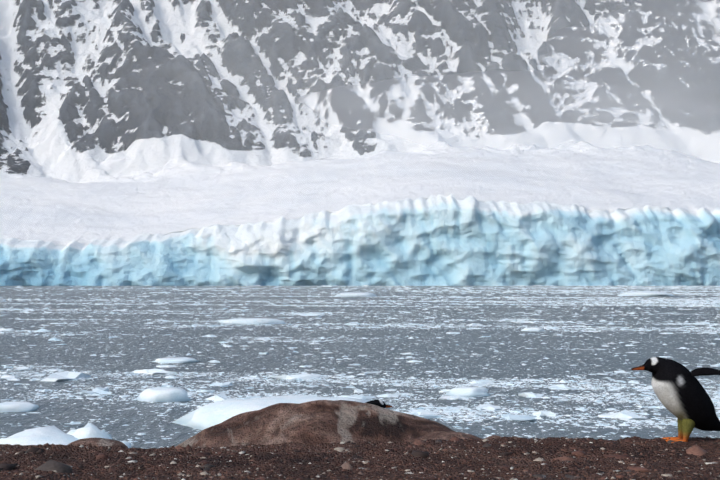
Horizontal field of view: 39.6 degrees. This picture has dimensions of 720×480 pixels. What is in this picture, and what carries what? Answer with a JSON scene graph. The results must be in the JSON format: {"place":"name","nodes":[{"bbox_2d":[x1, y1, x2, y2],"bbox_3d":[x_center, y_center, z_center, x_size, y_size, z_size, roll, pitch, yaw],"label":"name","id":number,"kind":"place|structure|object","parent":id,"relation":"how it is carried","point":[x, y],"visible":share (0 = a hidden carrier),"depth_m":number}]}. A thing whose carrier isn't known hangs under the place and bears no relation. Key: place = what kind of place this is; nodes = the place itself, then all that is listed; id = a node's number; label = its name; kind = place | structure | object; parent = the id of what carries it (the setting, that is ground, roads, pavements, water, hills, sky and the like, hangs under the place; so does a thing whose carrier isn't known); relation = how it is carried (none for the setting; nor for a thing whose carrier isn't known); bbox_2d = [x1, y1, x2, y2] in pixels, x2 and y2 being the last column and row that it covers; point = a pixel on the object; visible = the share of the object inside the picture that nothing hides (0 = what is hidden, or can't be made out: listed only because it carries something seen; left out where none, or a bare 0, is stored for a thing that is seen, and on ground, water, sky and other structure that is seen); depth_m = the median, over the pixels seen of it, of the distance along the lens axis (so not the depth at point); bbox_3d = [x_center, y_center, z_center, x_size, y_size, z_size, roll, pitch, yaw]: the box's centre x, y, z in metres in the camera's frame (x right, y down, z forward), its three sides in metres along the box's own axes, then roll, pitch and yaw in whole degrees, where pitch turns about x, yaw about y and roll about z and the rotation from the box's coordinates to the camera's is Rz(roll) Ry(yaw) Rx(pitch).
{"place":"outdoors","nodes":[
{"label":"outdoors","id":0,"kind":"place"},
{"bbox_2d":[0,0,719,245],"bbox_3d":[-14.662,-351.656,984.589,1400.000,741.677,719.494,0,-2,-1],"label":"mountain wall","id":1,"kind":"structure","parent":0,"point":[391,174],"depth_m":881.14},
{"bbox_2d":[0,286,719,448],"bbox_3d":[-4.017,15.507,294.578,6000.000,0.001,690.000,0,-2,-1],"label":"sea water","id":2,"kind":"structure","parent":0,"point":[28,420],"depth_m":55.35},
{"bbox_2d":[218,318,285,324],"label":"ice floe","id":3,"kind":"object","parent":2,"relation":"in","point":[250,321],"depth_m":88.76},
{"bbox_2d":[334,292,377,296],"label":"ice floe","id":4,"kind":"object","parent":2,"relation":"in","point":[356,294],"depth_m":225.02},
{"bbox_2d":[619,292,673,295],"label":"ice floe","id":5,"kind":"object","parent":2,"relation":"in","point":[645,294],"depth_m":234.72},
{"bbox_2d":[0,194,719,285],"bbox_3d":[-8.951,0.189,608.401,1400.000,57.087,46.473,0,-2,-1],"label":"glacier front","id":6,"kind":"object","parent":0,"point":[498,256],"depth_m":600.59},
{"bbox_2d":[0,0,719,242],"bbox_3d":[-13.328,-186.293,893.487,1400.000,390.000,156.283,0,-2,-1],"label":"mist bank","id":7,"kind":"structure","parent":0,"point":[580,104],"depth_m":853.91},
{"bbox_2d":[0,436,719,479],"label":"beach ground","id":8,"kind":"structure","parent":0,"point":[402,456],"depth_m":6.01},
{"bbox_2d":[68,438,127,448],"bbox_3d":[-1.834,1.460,6.901,0.449,0.187,0.405,0,-2,-1],"label":"boulder","id":9,"kind":"object","parent":8,"relation":"on","point":[100,442],"visible":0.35,"depth_m":6.84},
{"bbox_2d":[177,400,454,447],"bbox_3d":[-0.271,1.493,7.475,2.308,0.614,1.454,0,-2,-1],"label":"boulder","id":10,"kind":"object","parent":8,"relation":"on","point":[328,421],"visible":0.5,"depth_m":7.17},
{"bbox_2d":[0,436,719,479],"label":"pebbles","id":11,"kind":"object","parent":8,"relation":"on","point":[50,465],"visible":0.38,"depth_m":5.96},
{"bbox_2d":[366,399,392,407],"bbox_3d":[0.031,1.711,9.059,0.608,0.513,0.286,1,-2,-25],"label":"gentoo penguin","id":12,"kind":"object","parent":8,"relation":"on","point":[379,403],"visible":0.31,"depth_m":9.10},
{"bbox_2d":[412,431,481,441],"bbox_3d":[0.597,1.504,7.194,0.722,0.243,0.497,0,-2,-1],"label":"boulder","id":13,"kind":"object","parent":8,"relation":"on","point":[446,435],"visible":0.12,"depth_m":7.12},
{"bbox_2d":[485,435,500,438],"bbox_3d":[0.938,1.485,7.070,0.281,0.200,0.290,0,-2,-1],"label":"rock","id":14,"kind":"object","parent":8,"relation":"on","point":[492,436],"visible":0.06,"depth_m":7.06},
{"bbox_2d":[631,357,719,442],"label":"gentoo penguin","id":15,"kind":"object","parent":8,"relation":"on","point":[682,395],"visible":1,"depth_m":6.70},
{"bbox_2d":[0,285,719,425],"bbox_3d":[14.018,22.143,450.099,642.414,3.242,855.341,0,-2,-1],"label":"brash ice","id":16,"kind":"structure","parent":0,"point":[625,414],"depth_m":80.41},
{"bbox_2d":[0,285,719,446],"bbox_3d":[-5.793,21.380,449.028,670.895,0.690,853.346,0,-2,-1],"label":"brash ice flecks","id":17,"kind":"object","parent":16,"relation":"on","point":[468,304],"depth_m":79.39},
{"bbox_2d":[0,317,719,447],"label":"brash ice","id":18,"kind":"structure","parent":0,"point":[472,414],"depth_m":35.61},
{"bbox_2d":[0,401,38,411],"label":"growler","id":19,"kind":"object","parent":18,"relation":"on","point":[18,406],"visible":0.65,"depth_m":30.31},
{"bbox_2d":[0,425,78,444],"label":"growler","id":20,"kind":"object","parent":18,"relation":"on","point":[53,434],"visible":0.23,"depth_m":23.05},
{"bbox_2d":[67,422,111,438],"bbox_3d":[-6.420,4.779,23.683,1.309,0.909,0.833,0,-2,-1],"label":"growler","id":21,"kind":"object","parent":18,"relation":"on","point":[89,430],"visible":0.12,"depth_m":23.53},
{"bbox_2d":[120,440,130,447],"bbox_3d":[-5.674,4.910,23.329,0.771,0.436,0.535,0,-2,-1],"label":"ice chunk","id":22,"kind":"object","parent":18,"relation":"on","point":[127,444],"visible":0.08,"depth_m":23.34},
{"bbox_2d":[137,387,190,401],"bbox_3d":[-6.481,5.285,33.169,1.670,0.759,1.285,1,-2,-22],"label":"growler","id":23,"kind":"object","parent":18,"relation":"on","point":[165,394],"visible":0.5,"depth_m":32.78},
{"bbox_2d":[151,357,198,362],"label":"ice floe","id":24,"kind":"object","parent":18,"relation":"on","point":[176,360],"depth_m":47.99},
{"bbox_2d":[172,394,367,429],"bbox_3d":[-2.335,5.034,27.895,5.864,1.184,4.186,0,-2,-1],"label":"growler","id":25,"kind":"object","parent":18,"relation":"on","point":[208,415],"visible":0.33,"depth_m":27.33},
{"bbox_2d":[445,386,490,396],"bbox_3d":[3.743,5.349,34.533,1.565,0.541,1.130,0,-2,-1],"label":"growler","id":26,"kind":"object","parent":18,"relation":"on","point":[465,391],"visible":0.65,"depth_m":34.21},
{"bbox_2d":[521,327,543,330],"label":"ice floe","id":27,"kind":"object","parent":18,"relation":"on","point":[533,329],"depth_m":76.76}
]}

